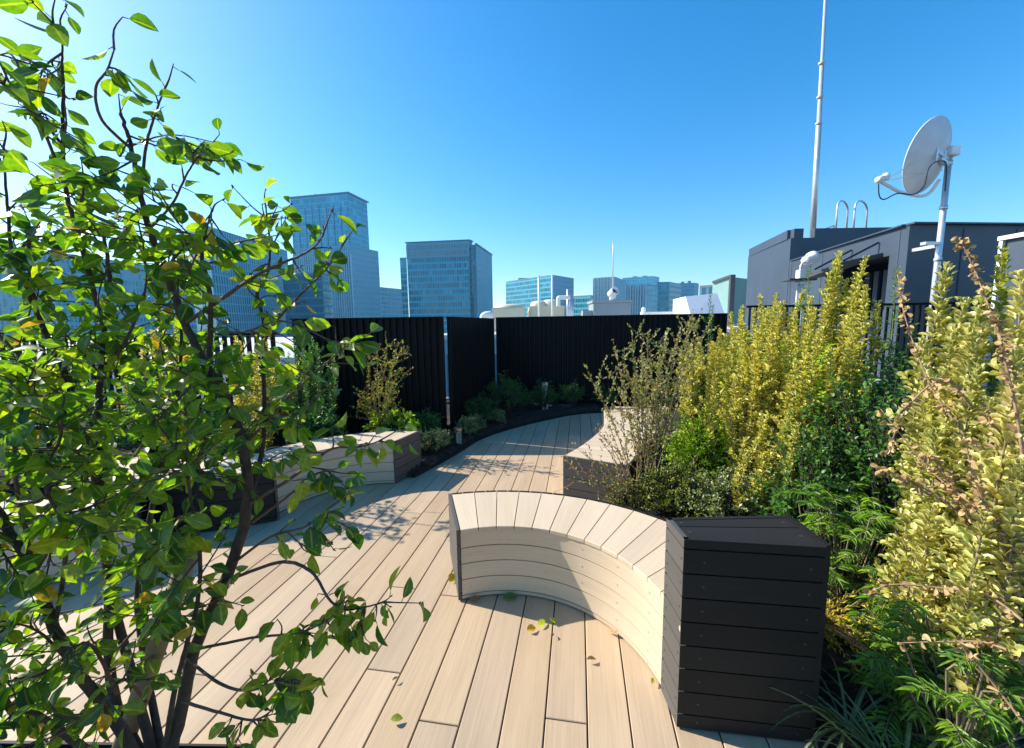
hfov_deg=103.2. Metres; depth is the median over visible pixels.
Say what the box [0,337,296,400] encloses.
neighbour building
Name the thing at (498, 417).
shrub
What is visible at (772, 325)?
golden shrub
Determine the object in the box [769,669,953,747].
sedge tuft
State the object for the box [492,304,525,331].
water tank
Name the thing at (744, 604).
end block
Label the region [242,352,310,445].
dark shrub
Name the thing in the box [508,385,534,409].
dark shrub
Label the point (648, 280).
office building
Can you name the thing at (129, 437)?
dark shrub
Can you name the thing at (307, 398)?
conical shrub
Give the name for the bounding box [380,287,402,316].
office building
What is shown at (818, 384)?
green shrub
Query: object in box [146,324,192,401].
golden shrub
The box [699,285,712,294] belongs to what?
office building
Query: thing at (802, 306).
green spire
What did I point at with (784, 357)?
golden shrub
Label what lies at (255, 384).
golden shrub
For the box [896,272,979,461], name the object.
dry branch
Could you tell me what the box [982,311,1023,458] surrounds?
dry branch
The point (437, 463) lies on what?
bed edging
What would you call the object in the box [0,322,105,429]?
dark shrub
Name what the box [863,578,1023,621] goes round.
dry branch
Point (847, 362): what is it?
golden shrub
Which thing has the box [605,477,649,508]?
shrub
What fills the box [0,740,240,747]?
bed edging
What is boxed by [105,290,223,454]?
young tree
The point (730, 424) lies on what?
golden shrub
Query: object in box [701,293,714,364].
green spire
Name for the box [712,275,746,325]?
green building
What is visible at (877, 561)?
shrub
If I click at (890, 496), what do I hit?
dark shrub
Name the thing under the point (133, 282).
office building
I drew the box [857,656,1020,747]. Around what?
feather leaf plant
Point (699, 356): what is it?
golden shrub
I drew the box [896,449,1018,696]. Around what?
golden shrub
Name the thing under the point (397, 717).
fallen leaf
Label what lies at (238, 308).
office building
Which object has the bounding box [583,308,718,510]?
twiggy shrub
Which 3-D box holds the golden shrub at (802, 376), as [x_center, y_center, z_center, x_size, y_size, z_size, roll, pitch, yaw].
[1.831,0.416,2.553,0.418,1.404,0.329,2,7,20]
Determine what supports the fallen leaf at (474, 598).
on the deck at (452, 667)
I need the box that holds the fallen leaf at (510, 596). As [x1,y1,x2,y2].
[503,592,516,599]
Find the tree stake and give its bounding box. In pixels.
[112,551,197,747]
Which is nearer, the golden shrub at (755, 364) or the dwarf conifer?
the dwarf conifer
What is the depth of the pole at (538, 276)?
27.02 m
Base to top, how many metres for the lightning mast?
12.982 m
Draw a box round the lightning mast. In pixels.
[809,0,826,237]
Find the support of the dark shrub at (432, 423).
on the bed soil at (526, 413)
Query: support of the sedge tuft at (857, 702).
on the bed soil at (851, 689)
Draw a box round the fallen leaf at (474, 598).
[470,595,479,600]
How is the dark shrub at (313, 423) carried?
on the bed soil at (526, 413)
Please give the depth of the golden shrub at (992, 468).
1.21 m
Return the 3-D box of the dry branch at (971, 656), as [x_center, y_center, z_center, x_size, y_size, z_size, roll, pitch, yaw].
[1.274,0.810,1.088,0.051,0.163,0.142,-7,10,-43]
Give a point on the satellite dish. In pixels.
(932, 151)
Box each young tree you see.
[0,0,430,747]
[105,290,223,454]
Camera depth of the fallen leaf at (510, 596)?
2.23 m
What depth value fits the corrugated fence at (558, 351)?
7.20 m
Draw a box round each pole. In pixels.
[537,275,539,315]
[551,275,553,315]
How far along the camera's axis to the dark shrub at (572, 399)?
7.07 m
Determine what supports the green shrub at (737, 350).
on the bed soil at (851, 689)
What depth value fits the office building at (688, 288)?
414.89 m
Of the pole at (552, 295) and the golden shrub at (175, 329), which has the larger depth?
the pole at (552, 295)
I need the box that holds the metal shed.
[673,293,723,313]
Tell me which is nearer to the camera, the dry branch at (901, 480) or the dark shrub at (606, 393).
the dry branch at (901, 480)
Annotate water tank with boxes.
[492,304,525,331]
[528,299,563,316]
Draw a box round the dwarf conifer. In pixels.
[824,589,882,675]
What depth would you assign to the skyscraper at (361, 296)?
296.09 m
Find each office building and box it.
[0,254,197,340]
[187,226,287,337]
[283,272,332,336]
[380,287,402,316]
[506,275,573,316]
[573,295,592,315]
[593,277,628,299]
[623,276,658,284]
[625,284,657,314]
[657,282,680,313]
[678,281,698,296]
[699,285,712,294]
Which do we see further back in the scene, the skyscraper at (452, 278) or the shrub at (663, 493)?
the skyscraper at (452, 278)
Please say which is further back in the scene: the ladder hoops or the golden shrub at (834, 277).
the ladder hoops
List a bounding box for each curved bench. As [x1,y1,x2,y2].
[0,486,141,591]
[62,453,279,534]
[235,430,420,511]
[448,490,685,713]
[563,408,659,504]
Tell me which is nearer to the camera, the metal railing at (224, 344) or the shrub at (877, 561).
the shrub at (877, 561)
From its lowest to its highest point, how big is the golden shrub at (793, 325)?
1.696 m
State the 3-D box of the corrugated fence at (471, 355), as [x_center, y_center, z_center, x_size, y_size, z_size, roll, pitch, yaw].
[-0.574,-0.091,6.434,0.064,1.592,2.249,1,7,12]
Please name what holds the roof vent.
on the neighbour building at (446, 364)
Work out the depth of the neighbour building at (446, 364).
20.98 m
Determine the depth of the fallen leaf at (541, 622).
2.03 m
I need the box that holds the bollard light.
[455,427,461,443]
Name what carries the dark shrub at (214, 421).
on the bed soil at (526, 413)
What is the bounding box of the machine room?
[744,222,1023,393]
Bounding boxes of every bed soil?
[0,400,612,496]
[631,407,1023,747]
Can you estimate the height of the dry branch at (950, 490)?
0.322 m
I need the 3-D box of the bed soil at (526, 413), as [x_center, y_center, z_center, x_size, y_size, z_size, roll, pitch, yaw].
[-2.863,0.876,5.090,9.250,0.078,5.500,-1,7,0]
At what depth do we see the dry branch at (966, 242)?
1.32 m
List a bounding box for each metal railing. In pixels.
[1,332,278,432]
[746,302,990,395]
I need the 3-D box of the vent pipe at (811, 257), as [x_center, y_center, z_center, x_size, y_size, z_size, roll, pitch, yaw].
[6.616,-1.254,9.387,0.814,3.123,0.457,-1,7,0]
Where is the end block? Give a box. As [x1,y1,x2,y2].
[661,513,830,742]
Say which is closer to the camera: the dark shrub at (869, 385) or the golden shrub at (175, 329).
the dark shrub at (869, 385)
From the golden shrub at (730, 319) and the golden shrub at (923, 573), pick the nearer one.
the golden shrub at (923, 573)
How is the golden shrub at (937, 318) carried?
on the bed soil at (851, 689)
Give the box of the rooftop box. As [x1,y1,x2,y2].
[979,232,1023,406]
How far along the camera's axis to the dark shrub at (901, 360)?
2.47 m
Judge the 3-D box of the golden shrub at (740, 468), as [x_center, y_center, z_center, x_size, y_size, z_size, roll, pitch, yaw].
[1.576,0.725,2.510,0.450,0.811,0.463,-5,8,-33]
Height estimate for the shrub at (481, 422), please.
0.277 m
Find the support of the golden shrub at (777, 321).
on the bed soil at (851, 689)
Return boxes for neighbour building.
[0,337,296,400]
[444,326,738,396]
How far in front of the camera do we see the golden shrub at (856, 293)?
2.56 m
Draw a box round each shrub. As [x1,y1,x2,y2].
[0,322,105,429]
[0,329,113,474]
[109,374,212,455]
[120,341,160,451]
[146,310,193,451]
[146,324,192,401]
[184,409,259,455]
[225,335,279,449]
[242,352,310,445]
[285,337,339,420]
[285,394,348,443]
[347,331,413,431]
[362,408,421,431]
[398,406,444,438]
[419,426,448,453]
[432,428,453,446]
[452,415,478,435]
[463,390,497,421]
[467,412,486,429]
[483,370,528,415]
[486,409,505,424]
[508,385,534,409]
[525,378,559,409]
[554,385,667,511]
[557,378,590,406]
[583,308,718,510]
[589,383,617,405]
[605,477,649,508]
[623,452,723,518]
[659,401,734,487]
[669,463,764,516]
[674,358,726,433]
[675,337,719,441]
[685,328,738,465]
[692,320,774,479]
[707,312,749,404]
[715,331,766,481]
[720,311,785,485]
[724,343,765,472]
[725,293,775,379]
[728,425,805,515]
[739,331,807,511]
[746,407,816,515]
[747,292,800,369]
[750,425,881,550]
[761,310,818,391]
[764,288,830,374]
[766,320,841,490]
[767,328,842,480]
[770,355,930,565]
[773,342,800,429]
[794,250,860,410]
[795,343,876,455]
[806,312,869,442]
[819,255,889,417]
[833,385,981,578]
[837,323,937,437]
[862,533,909,622]
[876,403,975,677]
[884,286,1000,577]
[886,261,985,537]
[893,362,1011,666]
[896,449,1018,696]
[902,269,1023,565]
[922,433,1023,747]
[926,338,1023,717]
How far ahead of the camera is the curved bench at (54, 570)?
2.46 m
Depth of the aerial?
32.33 m
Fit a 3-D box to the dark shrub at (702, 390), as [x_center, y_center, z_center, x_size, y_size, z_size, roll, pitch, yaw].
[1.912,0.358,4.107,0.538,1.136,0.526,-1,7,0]
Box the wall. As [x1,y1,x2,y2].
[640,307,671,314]
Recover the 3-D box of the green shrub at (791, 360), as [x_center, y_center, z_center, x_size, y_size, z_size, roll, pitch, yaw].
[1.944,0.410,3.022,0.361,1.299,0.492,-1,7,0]
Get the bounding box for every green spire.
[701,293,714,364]
[793,266,812,392]
[877,266,912,421]
[966,244,1017,433]
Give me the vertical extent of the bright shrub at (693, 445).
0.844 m
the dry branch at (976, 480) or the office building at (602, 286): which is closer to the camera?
the dry branch at (976, 480)
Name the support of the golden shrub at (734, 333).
on the bed soil at (851, 689)
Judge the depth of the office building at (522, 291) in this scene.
364.79 m
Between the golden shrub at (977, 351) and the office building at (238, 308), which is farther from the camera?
the office building at (238, 308)
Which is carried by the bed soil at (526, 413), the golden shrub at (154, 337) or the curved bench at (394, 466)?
the golden shrub at (154, 337)
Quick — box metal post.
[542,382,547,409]
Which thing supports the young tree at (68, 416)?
on the tree bed soil
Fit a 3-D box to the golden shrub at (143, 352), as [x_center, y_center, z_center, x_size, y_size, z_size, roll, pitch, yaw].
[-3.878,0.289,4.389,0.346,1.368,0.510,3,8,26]
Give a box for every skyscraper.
[289,192,381,317]
[400,239,492,332]
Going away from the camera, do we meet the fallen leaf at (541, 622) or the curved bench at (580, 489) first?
the fallen leaf at (541, 622)
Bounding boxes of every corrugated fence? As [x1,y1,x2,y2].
[290,316,446,433]
[446,316,494,431]
[495,313,727,407]
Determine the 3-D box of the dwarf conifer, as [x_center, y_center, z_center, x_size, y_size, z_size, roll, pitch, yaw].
[1.287,1.060,1.695,0.428,0.368,0.422,-1,7,0]
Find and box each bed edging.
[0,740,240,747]
[413,410,602,477]
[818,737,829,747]
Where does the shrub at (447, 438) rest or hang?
on the bed soil at (526, 413)
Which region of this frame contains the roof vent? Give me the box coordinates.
[480,311,492,317]
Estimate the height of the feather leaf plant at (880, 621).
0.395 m
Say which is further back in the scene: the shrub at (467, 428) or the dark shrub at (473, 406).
the dark shrub at (473, 406)
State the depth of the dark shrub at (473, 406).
5.89 m
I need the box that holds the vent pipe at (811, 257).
[780,251,819,332]
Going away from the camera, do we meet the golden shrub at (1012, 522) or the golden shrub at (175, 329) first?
the golden shrub at (1012, 522)
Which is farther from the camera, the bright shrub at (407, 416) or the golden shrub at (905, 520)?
the bright shrub at (407, 416)
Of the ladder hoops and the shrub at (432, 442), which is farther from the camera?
the ladder hoops
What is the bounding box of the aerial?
[612,239,613,286]
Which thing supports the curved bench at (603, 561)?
on the deck at (452, 667)
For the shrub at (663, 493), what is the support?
on the bed soil at (851, 689)
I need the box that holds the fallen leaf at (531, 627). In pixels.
[527,624,535,631]
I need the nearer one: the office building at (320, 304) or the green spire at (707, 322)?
the green spire at (707, 322)
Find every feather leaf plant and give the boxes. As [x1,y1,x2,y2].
[765,488,894,598]
[792,480,908,642]
[832,575,1023,747]
[839,565,1010,699]
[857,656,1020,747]
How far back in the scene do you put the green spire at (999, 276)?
1.68 m
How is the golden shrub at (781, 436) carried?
on the bed soil at (851, 689)
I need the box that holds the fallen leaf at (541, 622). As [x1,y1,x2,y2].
[538,619,544,625]
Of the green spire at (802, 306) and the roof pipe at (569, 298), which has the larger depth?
the roof pipe at (569, 298)
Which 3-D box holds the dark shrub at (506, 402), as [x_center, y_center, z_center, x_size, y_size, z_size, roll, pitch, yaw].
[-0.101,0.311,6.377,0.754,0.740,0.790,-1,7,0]
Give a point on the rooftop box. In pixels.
(1014, 243)
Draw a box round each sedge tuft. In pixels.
[762,653,947,747]
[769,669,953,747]
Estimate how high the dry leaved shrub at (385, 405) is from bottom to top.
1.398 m
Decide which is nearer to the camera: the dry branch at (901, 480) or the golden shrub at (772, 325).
the dry branch at (901, 480)
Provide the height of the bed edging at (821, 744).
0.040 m
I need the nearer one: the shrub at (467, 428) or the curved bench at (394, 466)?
the curved bench at (394, 466)
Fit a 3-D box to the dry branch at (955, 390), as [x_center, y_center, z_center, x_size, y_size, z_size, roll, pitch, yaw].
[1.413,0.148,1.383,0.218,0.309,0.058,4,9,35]
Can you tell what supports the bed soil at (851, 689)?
on the deck at (452, 667)
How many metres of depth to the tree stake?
1.35 m
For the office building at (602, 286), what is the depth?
420.40 m
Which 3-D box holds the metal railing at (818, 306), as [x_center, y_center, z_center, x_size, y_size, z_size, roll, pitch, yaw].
[5.572,-0.275,6.247,3.858,1.602,0.050,0,7,4]
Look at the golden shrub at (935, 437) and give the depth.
1.44 m
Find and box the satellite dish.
[874,116,960,346]
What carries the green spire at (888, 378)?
on the bed soil at (851, 689)
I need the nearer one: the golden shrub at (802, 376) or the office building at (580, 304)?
the golden shrub at (802, 376)
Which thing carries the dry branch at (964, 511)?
attached to the golden shrub at (1012, 522)
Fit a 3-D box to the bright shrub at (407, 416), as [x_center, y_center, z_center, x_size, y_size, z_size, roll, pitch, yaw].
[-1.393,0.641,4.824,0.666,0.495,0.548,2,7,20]
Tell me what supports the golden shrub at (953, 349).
on the bed soil at (851, 689)
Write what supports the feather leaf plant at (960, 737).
on the bed soil at (851, 689)
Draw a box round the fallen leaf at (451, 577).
[448,573,454,581]
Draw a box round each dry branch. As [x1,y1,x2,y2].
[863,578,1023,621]
[870,463,972,527]
[875,409,1023,541]
[880,373,973,456]
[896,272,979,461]
[897,634,1023,664]
[918,452,1000,566]
[950,236,1023,409]
[951,635,1023,723]
[954,434,1023,597]
[978,408,1011,635]
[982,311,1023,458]
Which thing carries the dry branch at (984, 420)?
attached to the golden shrub at (992, 468)
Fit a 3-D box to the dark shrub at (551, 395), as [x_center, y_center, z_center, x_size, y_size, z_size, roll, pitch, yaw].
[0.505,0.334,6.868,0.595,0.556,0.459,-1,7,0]
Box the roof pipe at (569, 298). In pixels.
[556,289,574,315]
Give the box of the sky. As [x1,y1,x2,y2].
[0,0,1023,316]
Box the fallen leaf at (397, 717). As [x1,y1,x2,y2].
[391,713,402,721]
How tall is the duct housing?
3.211 m
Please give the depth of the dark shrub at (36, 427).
3.75 m
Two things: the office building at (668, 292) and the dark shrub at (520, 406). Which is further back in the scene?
the office building at (668, 292)
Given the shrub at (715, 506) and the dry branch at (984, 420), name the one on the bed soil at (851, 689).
the shrub at (715, 506)
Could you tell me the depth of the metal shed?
24.17 m
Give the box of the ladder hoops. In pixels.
[826,200,867,227]
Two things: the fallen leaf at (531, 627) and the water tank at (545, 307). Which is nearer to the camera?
the fallen leaf at (531, 627)
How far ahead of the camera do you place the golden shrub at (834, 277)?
2.69 m
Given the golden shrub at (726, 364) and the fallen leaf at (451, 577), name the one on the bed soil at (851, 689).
the golden shrub at (726, 364)
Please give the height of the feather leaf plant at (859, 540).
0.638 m
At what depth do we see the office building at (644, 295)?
278.61 m
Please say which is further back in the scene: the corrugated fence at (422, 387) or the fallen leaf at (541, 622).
the corrugated fence at (422, 387)
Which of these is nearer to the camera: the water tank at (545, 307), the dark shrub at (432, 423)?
the dark shrub at (432, 423)
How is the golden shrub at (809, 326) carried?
on the bed soil at (851, 689)
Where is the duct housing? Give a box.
[581,287,632,315]
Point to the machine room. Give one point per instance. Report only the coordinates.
(773, 261)
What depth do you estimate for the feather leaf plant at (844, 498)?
1.99 m
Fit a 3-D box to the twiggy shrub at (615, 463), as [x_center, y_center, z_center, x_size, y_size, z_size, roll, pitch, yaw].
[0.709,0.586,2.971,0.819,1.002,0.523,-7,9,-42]
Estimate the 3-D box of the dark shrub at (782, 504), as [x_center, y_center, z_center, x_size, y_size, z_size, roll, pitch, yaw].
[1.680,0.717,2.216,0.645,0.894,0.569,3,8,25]
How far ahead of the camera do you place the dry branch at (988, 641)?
1.18 m
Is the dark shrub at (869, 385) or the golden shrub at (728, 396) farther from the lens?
the golden shrub at (728, 396)

